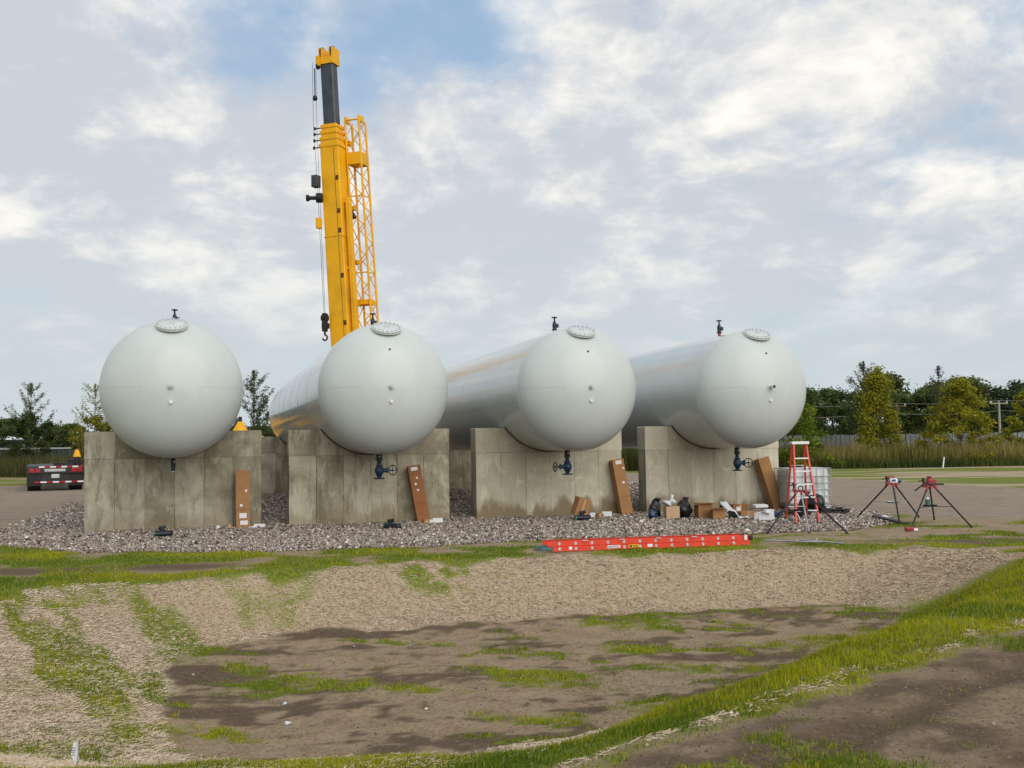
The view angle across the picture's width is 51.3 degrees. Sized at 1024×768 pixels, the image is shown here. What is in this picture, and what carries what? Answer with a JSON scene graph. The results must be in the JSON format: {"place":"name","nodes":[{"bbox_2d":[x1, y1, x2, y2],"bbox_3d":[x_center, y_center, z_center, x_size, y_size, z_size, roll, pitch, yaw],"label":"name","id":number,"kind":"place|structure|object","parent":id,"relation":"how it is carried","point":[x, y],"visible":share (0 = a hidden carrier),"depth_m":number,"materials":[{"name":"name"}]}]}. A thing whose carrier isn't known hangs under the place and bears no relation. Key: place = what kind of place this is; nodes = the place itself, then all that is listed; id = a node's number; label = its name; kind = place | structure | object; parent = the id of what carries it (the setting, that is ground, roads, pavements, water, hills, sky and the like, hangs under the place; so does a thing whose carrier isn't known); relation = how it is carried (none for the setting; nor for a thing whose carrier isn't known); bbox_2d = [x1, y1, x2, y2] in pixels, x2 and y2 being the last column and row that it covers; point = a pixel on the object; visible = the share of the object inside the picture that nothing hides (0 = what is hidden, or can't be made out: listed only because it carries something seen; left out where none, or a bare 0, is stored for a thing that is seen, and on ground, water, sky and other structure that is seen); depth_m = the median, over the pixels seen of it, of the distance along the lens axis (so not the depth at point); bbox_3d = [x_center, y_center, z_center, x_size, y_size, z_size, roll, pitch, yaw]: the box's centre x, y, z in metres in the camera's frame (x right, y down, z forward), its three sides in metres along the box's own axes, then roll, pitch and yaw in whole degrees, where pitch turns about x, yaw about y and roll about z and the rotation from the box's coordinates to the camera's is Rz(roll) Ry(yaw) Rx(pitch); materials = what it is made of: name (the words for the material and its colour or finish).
{"place":"outdoors","nodes":[
{"label":"outdoors","id":0,"kind":"place"},
{"bbox_2d":[0,436,21,447],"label":"shed","id":1,"kind":"structure","parent":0,"point":[10,440],"depth_m":112.61,"materials":[{"name":"metal"}]},
{"bbox_2d":[0,480,1019,766],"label":"gravel","id":2,"kind":"structure","parent":0,"point":[466,528],"depth_m":23.95,"materials":[{"name":"grey gravel"}]},
{"bbox_2d":[0,451,1023,767],"bbox_3d":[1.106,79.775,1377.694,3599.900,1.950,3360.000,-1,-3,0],"label":"ground","id":3,"kind":"structure","parent":0,"point":[686,579],"depth_m":15.36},
{"bbox_2d":[0,416,37,445],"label":"broadleaf tree","id":4,"kind":"object","parent":3,"relation":"on","point":[4,422],"visible":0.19,"depth_m":129.27,"materials":[{"name":"green plant"}]},
{"bbox_2d":[0,382,66,458],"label":"pine tree","id":5,"kind":"object","parent":3,"relation":"on","point":[28,423],"visible":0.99,"depth_m":77.64,"materials":[{"name":"green plant"}]},
{"bbox_2d":[0,447,82,458],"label":"board fence","id":6,"kind":"object","parent":3,"relation":"on","point":[60,450],"visible":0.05,"depth_m":88.90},
{"bbox_2d":[0,449,84,477],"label":"tall weeds","id":7,"kind":"object","parent":3,"relation":"on","point":[11,466],"visible":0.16,"depth_m":69.48,"materials":[{"name":"green plant"}]},
{"bbox_2d":[20,424,81,455],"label":"broadleaf tree","id":8,"kind":"object","parent":3,"relation":"on","point":[33,436],"visible":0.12,"depth_m":129.83,"materials":[{"name":"green plant"}]},
{"bbox_2d":[43,422,93,457],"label":"broadleaf tree","id":9,"kind":"object","parent":3,"relation":"on","point":[64,428],"visible":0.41,"depth_m":128.60,"materials":[{"name":"green plant"}]},
{"bbox_2d":[71,741,78,766],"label":"marker flag","id":10,"kind":"object","parent":3,"relation":"on","point":[75,752],"visible":1,"depth_m":6.92,"materials":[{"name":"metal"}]},
{"bbox_2d":[68,380,113,457],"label":"pine tree","id":11,"kind":"object","parent":3,"relation":"on","point":[95,421],"visible":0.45,"depth_m":79.25,"materials":[{"name":"green plant"}]},
{"bbox_2d":[92,421,111,431],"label":"broadleaf tree","id":12,"kind":"object","parent":3,"relation":"on","point":[101,429],"visible":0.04,"depth_m":128.76,"materials":[{"name":"green plant"}]},
{"bbox_2d":[230,370,275,436],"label":"pine tree","id":13,"kind":"object","parent":3,"relation":"on","point":[257,420],"visible":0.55,"depth_m":70.70,"materials":[{"name":"green plant"}]},
{"bbox_2d":[247,423,272,436],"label":"broadleaf tree","id":14,"kind":"object","parent":3,"relation":"on","point":[258,427],"visible":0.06,"depth_m":127.81,"materials":[{"name":"green plant"}]},
{"bbox_2d":[264,428,274,436],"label":"broadleaf tree","id":15,"kind":"object","parent":3,"relation":"on","point":[267,433],"visible":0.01,"depth_m":125.52,"materials":[{"name":"green plant"}]},
{"bbox_2d":[0,480,894,552],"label":"gravel pad","id":16,"kind":"object","parent":3,"relation":"on","point":[424,532],"visible":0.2,"depth_m":23.41,"materials":[{"name":"grey gravel"}]},
{"bbox_2d":[153,525,172,536],"bbox_3d":[-7.708,3.261,23.593,0.411,0.275,0.240,0,-3,-17],"label":"pipe fitting","id":17,"kind":"object","parent":16,"relation":"on","point":[161,532],"visible":0.96,"depth_m":23.52,"materials":[{"name":"black plastic"}]},
{"bbox_2d":[84,430,261,530],"bbox_3d":[-8.264,2.602,26.172,4.114,2.919,0.600,0,-3,-16],"label":"concrete support","id":18,"kind":"object","parent":16,"relation":"on","point":[126,486],"visible":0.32,"depth_m":25.86,"materials":[{"name":"grey concrete"}]},
{"bbox_2d":[99,309,242,471],"bbox_3d":[-10.352,0.619,33.455,3.088,3.883,22.140,0,-3,-16],"label":"storage tank","id":19,"kind":"object","parent":18,"relation":"on","point":[172,388],"visible":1,"depth_m":23.17,"materials":[{"name":"metal"}]},
{"bbox_2d":[235,470,249,527],"bbox_3d":[-6.583,2.815,26.089,0.330,1.400,0.206,0,-7,-16],"label":"cardboard box","id":20,"kind":"object","parent":16,"relation":"on","point":[242,483],"visible":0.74,"depth_m":26.00,"materials":[{"name":"cardboard"}]},
{"bbox_2d":[250,524,265,527],"bbox_3d":[-6.156,3.438,25.805,0.350,0.100,0.233,-1,-3,0],"label":"crumpled paper","id":21,"kind":"object","parent":16,"relation":"on","point":[260,525],"visible":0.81,"depth_m":25.78,"materials":[{"name":"white paper"}]},
{"bbox_2d":[261,436,286,493],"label":"concrete support","id":22,"kind":"object","parent":16,"relation":"on","point":[274,466],"visible":0.1,"depth_m":42.20,"materials":[{"name":"grey concrete"}]},
{"bbox_2d":[287,428,449,524],"bbox_3d":[-3.677,2.610,27.490,4.114,2.919,0.600,0,-3,-16],"label":"concrete support","id":23,"kind":"object","parent":16,"relation":"on","point":[329,480],"visible":0.56,"depth_m":27.13,"materials":[{"name":"grey concrete"}]},
{"bbox_2d":[269,313,447,478],"bbox_3d":[-5.762,0.764,34.764,3.088,4.158,22.140,0,-3,-16],"label":"storage tank","id":24,"kind":"object","parent":23,"relation":"on","point":[378,389],"visible":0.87,"depth_m":24.58,"materials":[{"name":"metal"}]},
{"bbox_2d":[382,519,400,528],"bbox_3d":[-2.785,3.272,24.876,0.411,0.275,0.240,-3,-4,29],"label":"pipe fitting","id":25,"kind":"object","parent":16,"relation":"on","point":[385,525],"visible":0.85,"depth_m":24.82,"materials":[{"name":"black plastic"}]},
{"bbox_2d":[406,464,429,520],"bbox_3d":[-2.394,2.806,27.293,0.330,1.460,0.206,-9,-9,-16],"label":"cardboard box","id":26,"kind":"object","parent":16,"relation":"on","point":[418,493],"visible":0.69,"depth_m":27.21,"materials":[{"name":"cardboard"}]},
{"bbox_2d":[422,519,429,522],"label":"cardboard box","id":27,"kind":"object","parent":16,"relation":"on","point":[425,520],"visible":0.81,"depth_m":26.54,"materials":[{"name":"brown cardboard"}]},
{"bbox_2d":[430,518,442,522],"bbox_3d":[-1.941,3.427,26.767,0.412,0.120,0.198,0,-3,-11],"label":"white carton","id":28,"kind":"object","parent":16,"relation":"on","point":[438,520],"visible":0.66,"depth_m":26.72,"materials":[{"name":"cardboard"}]},
{"bbox_2d":[449,450,471,488],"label":"concrete support","id":29,"kind":"object","parent":16,"relation":"on","point":[460,469],"depth_m":44.27,"materials":[{"name":"grey concrete"}]},
{"bbox_2d":[470,427,621,518],"bbox_3d":[0.960,2.618,28.821,4.114,2.919,0.600,0,-3,-16],"label":"concrete support","id":30,"kind":"object","parent":16,"relation":"on","point":[511,476],"visible":0.56,"depth_m":28.43,"materials":[{"name":"grey concrete"}]},
{"bbox_2d":[435,317,635,474],"bbox_3d":[-1.126,0.772,36.095,3.088,4.158,22.140,0,-3,-16],"label":"storage tank","id":31,"kind":"object","parent":30,"relation":"on","point":[569,389],"visible":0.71,"depth_m":26.06,"materials":[{"name":"metal"}]},
{"bbox_2d":[570,496,591,514],"bbox_3d":[1.739,3.103,26.912,0.340,0.464,0.304,18,-3,-18],"label":"cardboard box","id":32,"kind":"object","parent":16,"relation":"on","point":[581,504],"visible":0.85,"depth_m":26.79,"materials":[{"name":"brown cardboard"}]},
{"bbox_2d":[575,510,590,519],"bbox_3d":[1.780,3.290,26.637,0.411,0.275,0.240,-1,-3,-6],"label":"pipe fitting","id":33,"kind":"object","parent":16,"relation":"on","point":[581,516],"visible":0.96,"depth_m":26.56,"materials":[{"name":"black plastic"}]},
{"bbox_2d":[589,511,611,516],"bbox_3d":[2.302,3.396,27.801,0.638,0.135,0.222,0,-3,-17],"label":"white carton","id":34,"kind":"object","parent":16,"relation":"on","point":[607,513],"visible":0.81,"depth_m":27.77,"materials":[{"name":"cardboard"}]},
{"bbox_2d":[609,458,632,514],"bbox_3d":[2.948,2.782,28.831,0.330,1.500,0.267,-7,-9,-16],"label":"cardboard box","id":35,"kind":"object","parent":16,"relation":"on","point":[621,486],"visible":0.85,"depth_m":28.73,"materials":[{"name":"cardboard"}]},
{"bbox_2d":[648,509,656,517],"bbox_3d":[3.543,3.272,26.859,0.234,0.245,0.248,-1,-3,0],"label":"plastic jug","id":36,"kind":"object","parent":16,"relation":"on","point":[652,513],"visible":0.96,"depth_m":26.77,"materials":[{"name":"blue plastic"}]},
{"bbox_2d":[648,498,660,516],"bbox_3d":[3.644,3.175,27.313,0.329,0.517,0.323,0,-3,-22],"label":"rubbish bag","id":37,"kind":"object","parent":16,"relation":"on","point":[655,505],"visible":0.71,"depth_m":27.24,"materials":[{"name":"black plastic"}]},
{"bbox_2d":[663,506,679,518],"bbox_3d":[3.977,3.208,26.606,0.340,0.324,0.304,0,-3,-7],"label":"cardboard box","id":38,"kind":"object","parent":16,"relation":"on","point":[670,512],"visible":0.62,"depth_m":26.46,"materials":[{"name":"brown cardboard"}]},
{"bbox_2d":[662,494,675,505],"bbox_3d":[3.918,2.899,26.587,0.366,0.294,0.256,-1,-3,0],"label":"plastic wrap","id":39,"kind":"object","parent":38,"relation":"on","point":[671,501],"visible":1,"depth_m":26.54,"materials":[{"name":"white plastic"}]},
{"bbox_2d":[677,497,692,517],"bbox_3d":[4.346,3.127,26.907,0.408,0.546,0.583,-4,-4,41],"label":"rubbish bag","id":40,"kind":"object","parent":16,"relation":"on","point":[684,505],"visible":0.81,"depth_m":26.77,"materials":[{"name":"black plastic"}]},
{"bbox_2d":[691,502,718,517],"bbox_3d":[4.836,3.175,26.799,0.670,0.393,0.468,0,-3,-9],"label":"cardboard box","id":41,"kind":"object","parent":16,"relation":"on","point":[700,511],"visible":0.85,"depth_m":26.69,"materials":[{"name":"brown cardboard"}]},
{"bbox_2d":[637,426,778,511],"bbox_3d":[5.578,2.626,30.147,4.114,2.919,0.600,0,-3,-16],"label":"concrete support","id":42,"kind":"object","parent":16,"relation":"on","point":[674,462],"visible":0.59,"depth_m":29.75,"materials":[{"name":"grey concrete"}]},
{"bbox_2d":[621,320,805,470],"bbox_3d":[3.505,0.778,37.378,3.088,4.158,22.231,0,-3,-16],"label":"storage tank","id":43,"kind":"object","parent":42,"relation":"on","point":[738,390],"visible":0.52,"depth_m":27.41,"materials":[{"name":"metal"}]},
{"bbox_2d":[706,508,724,518],"bbox_3d":[5.103,3.202,26.396,0.590,0.283,0.408,-1,-3,-6],"label":"cardboard box","id":44,"kind":"object","parent":16,"relation":"on","point":[717,513],"visible":0.91,"depth_m":26.32,"materials":[{"name":"brown cardboard"}]},
{"bbox_2d":[719,501,744,516],"bbox_3d":[5.496,3.124,26.612,0.640,0.426,0.600,0,-3,-11],"label":"plastic sheet","id":45,"kind":"object","parent":16,"relation":"on","point":[729,510],"visible":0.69,"depth_m":26.55,"materials":[{"name":"white plastic"}]},
{"bbox_2d":[729,504,747,510],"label":"cardboard box","id":46,"kind":"object","parent":16,"relation":"on","point":[739,507],"visible":0.52,"depth_m":28.34,"materials":[{"name":"cardboard"}]},
{"bbox_2d":[736,511,755,515],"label":"cardboard box","id":47,"kind":"object","parent":16,"relation":"on","point":[746,513],"visible":0.59,"depth_m":27.11,"materials":[{"name":"brown cardboard"}]},
{"bbox_2d":[754,509,773,519],"bbox_3d":[6.071,3.159,25.729,0.520,0.260,0.330,0,-3,-9],"label":"paper sack","id":48,"kind":"object","parent":16,"relation":"on","point":[767,514],"visible":0.84,"depth_m":25.67,"materials":[{"name":"white paper"}]},
{"bbox_2d":[752,504,767,507],"bbox_3d":[6.548,3.215,28.154,0.360,0.090,0.224,0,-3,-11],"label":"white carton","id":49,"kind":"object","parent":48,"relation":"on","point":[760,505],"visible":1,"depth_m":28.06,"materials":[{"name":"cardboard"}]},
{"bbox_2d":[754,456,784,509],"bbox_3d":[7.240,2.806,30.019,0.340,1.500,0.280,-14,-9,-16],"label":"cardboard box","id":50,"kind":"object","parent":16,"relation":"on","point":[763,465],"visible":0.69,"depth_m":29.91,"materials":[{"name":"brown cardboard"}]},
{"bbox_2d":[762,510,781,516],"bbox_3d":[6.396,3.204,26.413,0.566,0.158,0.414,-1,-3,0],"label":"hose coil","id":51,"kind":"object","parent":16,"relation":"on","point":[776,514],"visible":0.34,"depth_m":26.26,"materials":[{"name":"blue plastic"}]},
{"bbox_2d":[785,508,810,513],"bbox_3d":[7.350,3.268,27.451,0.683,0.141,0.529,-1,-3,0],"label":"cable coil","id":52,"kind":"object","parent":16,"relation":"on","point":[792,510],"visible":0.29,"depth_m":27.31,"materials":[{"name":"rubber"}]},
{"bbox_2d":[793,508,803,516],"bbox_3d":[7.051,3.182,26.273,0.257,0.257,0.130,-2,-3,14],"label":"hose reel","id":53,"kind":"object","parent":16,"relation":"on","point":[800,514],"visible":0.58,"depth_m":26.24,"materials":[{"name":"plastic"}]},
{"bbox_2d":[784,441,820,523],"bbox_3d":[6.828,2.316,25.264,0.618,1.904,1.940,-1,-3,6],"label":"step ladder","id":54,"kind":"object","parent":16,"relation":"on","point":[805,454],"visible":0.88,"depth_m":25.11,"materials":[{"name":"plastic"}]},
{"bbox_2d":[774,467,831,509],"bbox_3d":[8.073,2.891,29.628,1.247,1.188,1.067,0,-3,-7],"label":"bulk container","id":55,"kind":"object","parent":16,"relation":"on","point":[820,475],"visible":0.69,"depth_m":29.20,"materials":[{"name":"white plastic"}]},
{"bbox_2d":[798,491,824,512],"bbox_3d":[7.885,3.122,28.084,0.736,0.601,0.458,-3,-4,33],"label":"rubbish bag","id":56,"kind":"object","parent":16,"relation":"on","point":[820,502],"visible":0.48,"depth_m":27.88,"materials":[{"name":"black plastic"}]},
{"bbox_2d":[820,506,849,512],"bbox_3d":[8.390,3.269,27.856,0.784,0.148,0.634,-1,-3,0],"label":"cable coil","id":57,"kind":"object","parent":16,"relation":"on","point":[836,510],"visible":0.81,"depth_m":27.61,"materials":[{"name":"rubber"}]},
{"bbox_2d":[872,515,908,523],"bbox_3d":[8.912,3.193,25.178,0.160,0.072,1.951,-1,-3,-1],"label":"metal channel","id":58,"kind":"object","parent":16,"relation":"on","point":[890,519],"visible":1,"depth_m":25.04,"materials":[{"name":"metal"}]},
{"bbox_2d":[0,547,1023,767],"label":"straw","id":59,"kind":"object","parent":3,"relation":"on","point":[21,759],"visible":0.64,"depth_m":13.65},
{"bbox_2d":[20,572,1023,767],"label":"soil clods","id":60,"kind":"object","parent":3,"relation":"on","point":[821,718],"visible":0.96,"depth_m":10.20,"materials":[{"name":"soil"}]},
{"bbox_2d":[619,448,637,470],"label":"tall weeds","id":61,"kind":"object","parent":3,"relation":"on","point":[629,456],"visible":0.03,"depth_m":74.44,"materials":[{"name":"green plant"}]},
{"bbox_2d":[534,533,752,551],"bbox_3d":[2.466,2.937,19.810,4.113,0.185,0.510,0,-3,-12],"label":"extension ladder","id":62,"kind":"object","parent":3,"relation":"on","point":[558,545],"visible":1,"depth_m":19.67,"materials":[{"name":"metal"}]},
{"bbox_2d":[766,482,847,533],"bbox_3d":[6.130,2.643,22.777,1.664,1.050,1.330,-1,-3,0],"label":"pipe stand","id":63,"kind":"object","parent":3,"relation":"on","point":[804,510],"visible":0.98,"depth_m":22.84,"materials":[{"name":"metal"}]},
{"bbox_2d":[778,394,848,466],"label":"green tree","id":64,"kind":"object","parent":3,"relation":"on","point":[806,430],"visible":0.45,"depth_m":72.61,"materials":[{"name":"green plant"}]},
{"bbox_2d":[800,385,834,435],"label":"broadleaf tree","id":65,"kind":"object","parent":3,"relation":"on","point":[811,400],"visible":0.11,"depth_m":113.64,"materials":[{"name":"green plant"}]},
{"bbox_2d":[803,385,856,434],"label":"broadleaf tree","id":66,"kind":"object","parent":3,"relation":"on","point":[826,394],"visible":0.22,"depth_m":116.30,"materials":[{"name":"green plant"}]},
{"bbox_2d":[819,385,856,433],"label":"broadleaf tree","id":67,"kind":"object","parent":3,"relation":"on","point":[839,395],"visible":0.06,"depth_m":127.17,"materials":[{"name":"green plant"}]},
{"bbox_2d":[839,361,890,437],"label":"pine tree","id":68,"kind":"object","parent":3,"relation":"on","point":[861,369],"visible":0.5,"depth_m":77.72,"materials":[{"name":"green plant"}]},
{"bbox_2d":[843,364,912,454],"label":"autumn tree","id":69,"kind":"object","parent":3,"relation":"on","point":[874,382],"visible":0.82,"depth_m":75.64,"materials":[{"name":"green plant"}]},
{"bbox_2d":[838,390,926,436],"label":"broadleaf tree","id":70,"kind":"object","parent":3,"relation":"on","point":[900,397],"visible":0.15,"depth_m":109.05,"materials":[{"name":"green plant"}]},
{"bbox_2d":[840,371,925,431],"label":"broadleaf tree","id":71,"kind":"object","parent":3,"relation":"on","point":[896,379],"visible":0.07,"depth_m":124.46,"materials":[{"name":"green plant"}]},
{"bbox_2d":[857,476,919,523],"bbox_3d":[9.265,2.730,25.380,1.594,1.080,2.042,-1,-3,0],"label":"pipe stand","id":72,"kind":"object","parent":3,"relation":"on","point":[887,483],"visible":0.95,"depth_m":25.62,"materials":[{"name":"metal"}]},
{"bbox_2d":[887,476,900,482],"bbox_3d":[9.127,2.278,25.510,0.366,0.184,0.147,0,-3,-11],"label":"power tool","id":73,"kind":"object","parent":72,"relation":"on","point":[893,480],"visible":1,"depth_m":25.47,"materials":[{"name":"plastic"}]},
{"bbox_2d":[891,403,905,432],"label":"utility pole","id":74,"kind":"object","parent":3,"relation":"on","point":[897,406],"visible":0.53,"depth_m":95.12,"materials":[{"name":"wood"}]},
{"bbox_2d":[778,432,1023,452],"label":"board fence","id":75,"kind":"object","parent":3,"relation":"on","point":[845,438],"visible":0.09,"depth_m":81.73,"materials":[{"name":"wood"}]},
{"bbox_2d":[778,435,1023,467],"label":"tall weeds","id":76,"kind":"object","parent":3,"relation":"on","point":[930,452],"visible":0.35,"depth_m":73.06,"materials":[{"name":"green plant"}]},
{"bbox_2d":[779,452,1023,468],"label":"weeds","id":77,"kind":"object","parent":3,"relation":"on","point":[1002,461],"visible":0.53,"depth_m":71.84,"materials":[{"name":"green plant"}]},
{"bbox_2d":[779,423,1023,448],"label":"undergrowth","id":78,"kind":"object","parent":3,"relation":"on","point":[847,433],"visible":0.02,"depth_m":106.20,"materials":[{"name":"green plant"}]},
{"bbox_2d":[894,387,954,433],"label":"broadleaf tree","id":79,"kind":"object","parent":3,"relation":"on","point":[918,396],"visible":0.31,"depth_m":109.90,"materials":[{"name":"green plant"}]},
{"bbox_2d":[904,380,973,429],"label":"broadleaf tree","id":80,"kind":"object","parent":3,"relation":"on","point":[927,385],"visible":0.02,"depth_m":124.79,"materials":[{"name":"green plant"}]},
{"bbox_2d":[921,366,959,445],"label":"pine tree","id":81,"kind":"object","parent":3,"relation":"on","point":[938,373],"visible":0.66,"depth_m":77.98,"materials":[{"name":"green plant"}]},
{"bbox_2d":[911,478,972,527],"bbox_3d":[9.781,2.647,23.965,1.126,1.089,3.369,-3,-4,30],"label":"pipe stand","id":82,"kind":"object","parent":3,"relation":"on","point":[941,494],"visible":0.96,"depth_m":23.76,"materials":[{"name":"metal"}]},
{"bbox_2d":[914,476,943,490],"bbox_3d":[9.364,2.241,24.009,0.640,0.335,0.160,-1,-3,6],"label":"power tool","id":83,"kind":"object","parent":82,"relation":"on","point":[930,481],"visible":1,"depth_m":23.94,"materials":[{"name":"red paint"}]},
{"bbox_2d":[911,375,1016,465],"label":"autumn tree","id":84,"kind":"object","parent":3,"relation":"on","point":[961,387],"visible":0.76,"depth_m":74.97,"materials":[{"name":"green plant"}]},
{"bbox_2d":[921,375,1006,433],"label":"broadleaf tree","id":85,"kind":"object","parent":3,"relation":"on","point":[978,386],"visible":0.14,"depth_m":109.90,"materials":[{"name":"green plant"}]},
{"bbox_2d":[944,375,996,406],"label":"broadleaf tree","id":86,"kind":"object","parent":3,"relation":"on","point":[979,383],"visible":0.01,"depth_m":131.97,"materials":[{"name":"green plant"}]},
{"bbox_2d":[971,385,1023,431],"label":"broadleaf tree","id":87,"kind":"object","parent":3,"relation":"on","point":[999,393],"visible":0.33,"depth_m":109.43,"materials":[{"name":"green plant"}]},
{"bbox_2d":[990,400,1007,431],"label":"utility pole","id":88,"kind":"object","parent":3,"relation":"on","point":[999,418],"visible":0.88,"depth_m":95.30,"materials":[{"name":"wood"}]},
{"bbox_2d":[994,376,1023,411],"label":"broadleaf tree","id":89,"kind":"object","parent":3,"relation":"on","point":[1018,385],"visible":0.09,"depth_m":114.76,"materials":[{"name":"green plant"}]},
{"bbox_2d":[995,388,1023,446],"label":"autumn tree","id":90,"kind":"object","parent":3,"relation":"on","point":[1006,433],"visible":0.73,"depth_m":77.05,"materials":[{"name":"green plant"}]},
{"bbox_2d":[0,520,1023,767],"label":"grass","id":91,"kind":"structure","parent":0,"point":[808,666],"depth_m":11.21,"materials":[{"name":"green plant"}]},
{"bbox_2d":[764,538,843,543],"bbox_3d":[5.532,2.939,20.068,1.533,0.067,0.345,-3,-4,35],"label":"bent pipe","id":92,"kind":"object","parent":91,"relation":"on","point":[808,541],"visible":1,"depth_m":19.96,"materials":[{"name":"metal"}]},
{"bbox_2d":[0,473,1023,527],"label":"dirt road","id":93,"kind":"structure","parent":0,"point":[18,503],"depth_m":36.74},
{"bbox_2d":[26,459,83,490],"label":"flatbed trailer","id":94,"kind":"object","parent":93,"relation":"on","point":[70,473],"visible":0.99,"depth_m":52.55,"materials":[{"name":"metal"}]},
{"bbox_2d":[73,449,80,464],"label":"beacon","id":95,"kind":"object","parent":94,"relation":"on","point":[76,455],"visible":0.9,"depth_m":53.61,"materials":[{"name":"yellow plastic"}]},
{"bbox_2d":[233,46,378,436],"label":"mobile crane","id":96,"kind":"object","parent":93,"relation":"on","point":[338,158],"visible":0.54,"depth_m":54.23,"materials":[{"name":"metal"}]},
{"bbox_2d":[0,0,1023,443],"label":"sky","id":97,"kind":"structure","parent":0,"point":[841,181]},
{"bbox_2d":[600,631,1023,767],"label":"dirt track","id":98,"kind":"structure","parent":0,"point":[891,708],"depth_m":7.32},
{"bbox_2d":[904,527,917,530],"bbox_3d":[8.360,3.040,22.362,0.276,0.090,0.124,0,-3,-8],"label":"spray can","id":99,"kind":"object","parent":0,"point":[910,529],"visible":1,"depth_m":22.32,"materials":[{"name":"red paint"}]},
{"bbox_2d":[925,497,929,504],"bbox_3d":[9.339,2.643,23.981,0.110,0.200,0.110,-1,-3,0],"label":"oil can","id":100,"kind":"object","parent":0,"point":[927,500],"visible":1,"depth_m":23.94,"materials":[{"name":"teal plastic"}]}
]}

